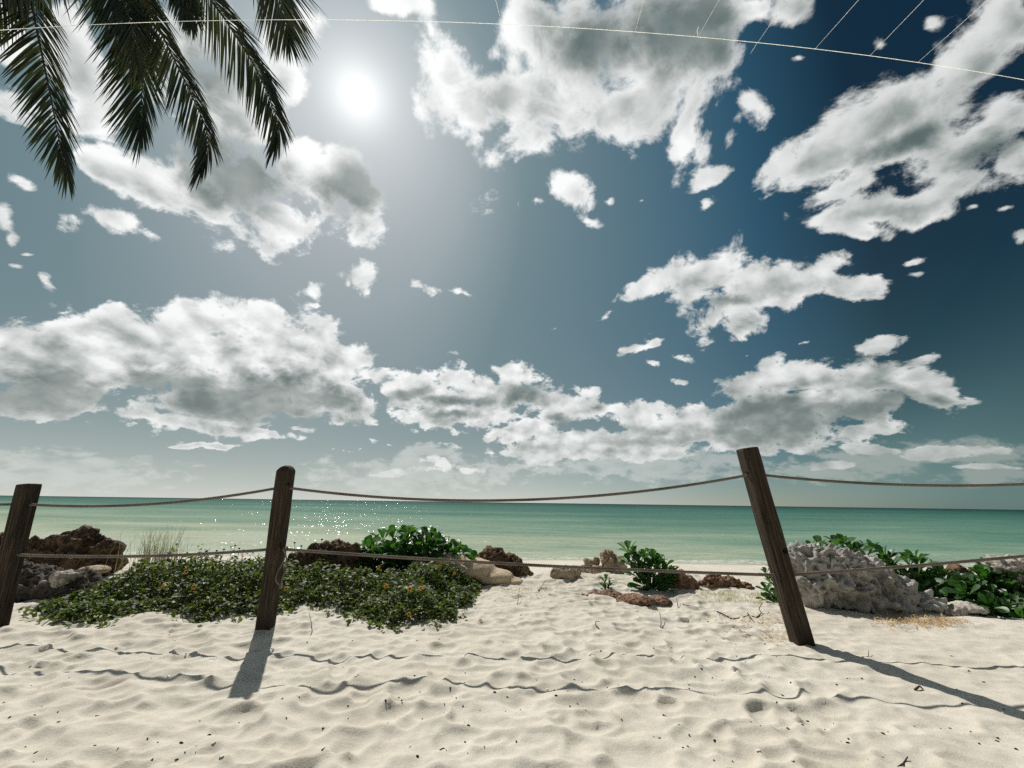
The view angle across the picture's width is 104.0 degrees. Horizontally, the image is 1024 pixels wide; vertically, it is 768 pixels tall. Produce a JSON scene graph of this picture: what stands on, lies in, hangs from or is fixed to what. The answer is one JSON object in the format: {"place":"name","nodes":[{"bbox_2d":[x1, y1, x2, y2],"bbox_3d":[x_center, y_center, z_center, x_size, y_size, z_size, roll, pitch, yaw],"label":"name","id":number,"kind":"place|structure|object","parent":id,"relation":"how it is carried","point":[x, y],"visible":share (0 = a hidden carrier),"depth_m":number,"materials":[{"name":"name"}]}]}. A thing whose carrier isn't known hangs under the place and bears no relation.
{"place":"outdoors","nodes":[
{"label":"outdoors","id":0,"kind":"place"},
{"bbox_2d":[0,555,1023,767],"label":"sand","id":1,"kind":"structure","parent":0,"point":[135,697],"depth_m":2.03,"materials":[{"name":"beige sand"}]},
{"bbox_2d":[0,483,41,626],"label":"fence post","id":2,"kind":"object","parent":1,"relation":"on","point":[17,530],"visible":0.97,"depth_m":2.95,"materials":[{"name":"brown wood"}]},
{"bbox_2d":[14,561,103,602],"bbox_3d":[-4.506,1.985,3.821,1.256,0.586,0.640,1,-16,0],"label":"rock","id":3,"kind":"object","parent":1,"relation":"on","point":[32,576],"visible":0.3,"depth_m":3.71,"materials":[{"name":"grey stone"}]},
{"bbox_2d":[39,569,79,587],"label":"rock","id":4,"kind":"object","parent":3,"relation":"on","point":[57,579],"visible":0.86,"depth_m":3.68,"materials":[{"name":"stone"}]},
{"bbox_2d":[0,525,128,576],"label":"rock","id":5,"kind":"object","parent":1,"relation":"on","point":[86,540],"visible":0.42,"depth_m":4.64,"materials":[{"name":"brown stone"}]},
{"bbox_2d":[78,565,111,572],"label":"rock","id":6,"kind":"object","parent":1,"relation":"on","point":[98,568],"visible":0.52,"depth_m":4.32,"materials":[{"name":"beige stone"}]},
{"bbox_2d":[101,524,200,580],"bbox_3d":[-3.944,1.860,4.404,0.822,0.660,0.543,-1,-17,6],"label":"grass tuft","id":7,"kind":"object","parent":1,"relation":"on","point":[146,552],"visible":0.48,"depth_m":4.38,"materials":[{"name":"plant"}]},
{"bbox_2d":[0,0,324,200],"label":"palm tree","id":8,"kind":"object","parent":1,"relation":"on","point":[125,53],"visible":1,"depth_m":3.27,"materials":[{"name":"green plant"}]},
{"bbox_2d":[16,544,481,629],"bbox_3d":[-2.336,1.846,3.828,4.210,0.545,2.032,1,-16,0],"label":"ground cover","id":9,"kind":"object","parent":1,"relation":"on","point":[415,588],"visible":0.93,"depth_m":3.47,"materials":[{"name":"green plant"}]},
{"bbox_2d":[176,539,322,561],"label":"dried flower stems","id":10,"kind":"object","parent":9,"relation":"on","point":[243,549],"visible":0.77,"depth_m":4.59,"materials":[{"name":"brown plant"}]},
{"bbox_2d":[255,465,294,629],"bbox_3d":[-1.747,1.315,2.935,0.106,1.410,0.104,4,-9,-6],"label":"fence post","id":11,"kind":"object","parent":1,"relation":"on","point":[275,545],"visible":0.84,"depth_m":2.92,"materials":[{"name":"brown wood"}]},
{"bbox_2d":[284,538,370,579],"bbox_3d":[-2.075,2.020,4.559,0.974,0.493,0.468,1,-16,0],"label":"rock","id":12,"kind":"object","parent":1,"relation":"on","point":[307,559],"visible":0.53,"depth_m":4.45,"materials":[{"name":"brown stone"}]},
{"bbox_2d":[356,525,478,579],"bbox_3d":[-1.155,2.033,4.711,1.593,0.694,0.938,1,-16,0],"label":"beach shrub","id":13,"kind":"object","parent":1,"relation":"on","point":[433,541],"visible":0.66,"depth_m":4.61,"materials":[{"name":"green plant"}]},
{"bbox_2d":[407,551,522,584],"bbox_3d":[-0.542,2.139,4.638,1.356,0.373,0.624,1,-16,0],"label":"rock","id":14,"kind":"object","parent":1,"relation":"on","point":[487,574],"visible":0.41,"depth_m":4.43,"materials":[{"name":"stone"}]},
{"bbox_2d":[477,545,533,576],"bbox_3d":[-0.164,2.277,5.014,0.868,0.470,0.468,1,-16,0],"label":"rock","id":15,"kind":"object","parent":1,"relation":"on","point":[491,553],"visible":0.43,"depth_m":4.91,"materials":[{"name":"brown stone"}]},
{"bbox_2d":[550,564,580,580],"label":"rock","id":16,"kind":"object","parent":1,"relation":"on","point":[566,574],"visible":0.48,"depth_m":4.63,"materials":[{"name":"beige stone"}]},
{"bbox_2d":[578,557,599,572],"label":"rock","id":17,"kind":"object","parent":1,"relation":"on","point":[590,562],"visible":0.62,"depth_m":5.36,"materials":[{"name":"beige stone"}]},
{"bbox_2d":[581,591,599,595],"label":"rock","id":18,"kind":"object","parent":1,"relation":"on","point":[596,593],"visible":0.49,"depth_m":4.13,"materials":[{"name":"red stone"}]},
{"bbox_2d":[598,574,613,588],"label":"beach shrub","id":19,"kind":"object","parent":1,"relation":"on","point":[608,584],"visible":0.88,"depth_m":4.36,"materials":[{"name":"green plant"}]},
{"bbox_2d":[586,549,627,573],"bbox_3d":[1.256,2.376,5.300,0.558,0.357,0.295,1,-16,0],"label":"rock","id":20,"kind":"object","parent":1,"relation":"on","point":[609,558],"visible":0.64,"depth_m":5.23,"materials":[{"name":"beige stone"}]},
{"bbox_2d":[599,589,621,596],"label":"rock","id":21,"kind":"object","parent":1,"relation":"on","point":[610,593],"visible":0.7,"depth_m":4.07,"materials":[{"name":"red stone"}]},
{"bbox_2d":[616,592,656,605],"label":"rock","id":22,"kind":"object","parent":1,"relation":"on","point":[636,599],"visible":0.81,"depth_m":3.72,"materials":[{"name":"red stone"}]},
{"bbox_2d":[616,540,680,590],"bbox_3d":[1.552,2.054,4.457,0.719,0.566,0.577,1,-16,0],"label":"beach shrub","id":23,"kind":"object","parent":1,"relation":"on","point":[655,561],"visible":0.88,"depth_m":4.40,"materials":[{"name":"green plant"}]},
{"bbox_2d":[651,595,672,605],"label":"rock","id":24,"kind":"object","parent":1,"relation":"on","point":[661,600],"visible":0.73,"depth_m":3.76,"materials":[{"name":"red stone"}]},
{"bbox_2d":[652,567,699,589],"bbox_3d":[1.803,2.245,4.502,0.545,0.331,0.325,1,-16,0],"label":"rock","id":25,"kind":"object","parent":1,"relation":"on","point":[688,581],"visible":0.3,"depth_m":4.40,"materials":[{"name":"red stone"}]},
{"bbox_2d":[697,574,755,589],"bbox_3d":[2.333,2.315,4.599,0.870,0.300,0.278,1,-16,0],"label":"rock","id":26,"kind":"object","parent":1,"relation":"on","point":[711,581],"visible":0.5,"depth_m":4.54,"materials":[{"name":"red stone"}]},
{"bbox_2d":[716,611,747,618],"bbox_3d":[1.878,1.964,3.389,0.256,0.041,0.082,-4,-17,17],"label":"twig","id":27,"kind":"object","parent":1,"relation":"on","point":[728,616],"visible":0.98,"depth_m":3.39,"materials":[{"name":"brown wood"}]},
{"bbox_2d":[755,565,777,602],"bbox_3d":[2.643,2.041,4.047,0.311,0.444,0.487,-12,-21,37],"label":"beach shrub","id":28,"kind":"object","parent":1,"relation":"on","point":[769,589],"visible":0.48,"depth_m":4.03,"materials":[{"name":"green plant"}]},
{"bbox_2d":[736,447,815,645],"bbox_3d":[1.930,1.261,2.906,0.120,1.600,0.119,-9,-13,1],"label":"fence post","id":29,"kind":"object","parent":1,"relation":"on","point":[786,588],"visible":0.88,"depth_m":2.88,"materials":[{"name":"brown wood"}]},
{"bbox_2d":[0,474,1023,507],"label":"rope","id":30,"kind":"object","parent":29,"relation":"attached to","point":[528,499],"visible":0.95,"depth_m":3.00,"materials":[{"name":"brown fabric"}]},
{"bbox_2d":[17,548,1023,576],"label":"rope","id":31,"kind":"object","parent":29,"relation":"attached to","point":[544,565],"visible":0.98,"depth_m":2.89,"materials":[{"name":"brown fabric"}]},
{"bbox_2d":[275,546,287,588],"bbox_3d":[-1.659,1.323,2.893,0.062,0.280,0.053,1,-16,0],"label":"rope tail","id":32,"kind":"object","parent":31,"relation":"hanging from","point":[284,551],"visible":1,"depth_m":2.88},
{"bbox_2d":[805,533,884,556],"bbox_3d":[3.691,2.003,4.351,0.844,0.719,0.471,1,-16,0],"label":"beach shrub","id":33,"kind":"object","parent":1,"relation":"on","point":[842,540],"visible":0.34,"depth_m":4.42,"materials":[{"name":"green plant"}]},
{"bbox_2d":[787,540,948,614],"bbox_3d":[3.347,1.922,3.898,1.403,0.731,0.736,1,-16,0],"label":"rock","id":34,"kind":"object","parent":1,"relation":"on","point":[889,591],"visible":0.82,"depth_m":3.69,"materials":[{"name":"grey stone"}]},
{"bbox_2d":[898,756,907,766],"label":"twig","id":35,"kind":"object","parent":1,"relation":"on","point":[903,762],"visible":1,"depth_m":1.46,"materials":[{"name":"brown wood"}]},
{"bbox_2d":[874,544,967,601],"bbox_3d":[4.257,1.975,4.047,1.005,0.616,0.707,1,-16,0],"label":"beach shrub","id":36,"kind":"object","parent":1,"relation":"on","point":[933,577],"visible":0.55,"depth_m":4.11,"materials":[{"name":"green plant"}]},
{"bbox_2d":[945,563,973,575],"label":"rock","id":37,"kind":"object","parent":1,"relation":"on","point":[958,567],"visible":0.29,"depth_m":4.20,"materials":[{"name":"brown stone"}]},
{"bbox_2d":[943,600,990,615],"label":"rock","id":38,"kind":"object","parent":1,"relation":"on","point":[960,608],"visible":0.78,"depth_m":3.51,"materials":[{"name":"stone"}]},
{"bbox_2d":[941,557,1023,618],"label":"beach shrub","id":39,"kind":"object","parent":1,"relation":"on","point":[983,588],"visible":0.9,"depth_m":3.71,"materials":[{"name":"green plant"}]},
{"bbox_2d":[975,554,1023,594],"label":"rock","id":40,"kind":"object","parent":1,"relation":"on","point":[1015,565],"visible":0.38,"depth_m":3.92,"materials":[{"name":"stone"}]},
{"bbox_2d":[0,495,1023,565],"bbox_3d":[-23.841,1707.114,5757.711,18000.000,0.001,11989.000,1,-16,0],"label":"sea","id":41,"kind":"structure","parent":0,"point":[721,534],"depth_m":30.88,"materials":[{"name":"liquid"}]},
{"bbox_2d":[0,0,1023,509],"label":"sky","id":42,"kind":"structure","parent":0,"point":[497,260],"materials":[{"name":"blue"}]},
{"bbox_2d":[5,19,1023,79],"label":"cord","id":43,"kind":"object","parent":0,"point":[515,24],"visible":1,"depth_m":2.65,"materials":[{"name":"white fabric"}]},
{"bbox_2d":[476,574,617,604],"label":"dry grass","id":44,"kind":"structure","parent":0,"point":[537,587],"depth_m":4.22,"materials":[{"name":"beige plant"}]},
{"bbox_2d":[696,587,777,603],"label":"short grass","id":45,"kind":"structure","parent":0,"point":[730,594],"depth_m":4.09,"materials":[{"name":"beige plant"}]},
{"bbox_2d":[700,607,786,643],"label":"dry grass","id":46,"kind":"structure","parent":0,"point":[756,621],"depth_m":3.19,"materials":[{"name":"beige plant"}]},
{"bbox_2d":[864,610,977,631],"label":"dry grass","id":47,"kind":"structure","parent":0,"point":[924,621],"depth_m":3.30,"materials":[{"name":"beige plant"}]}
]}

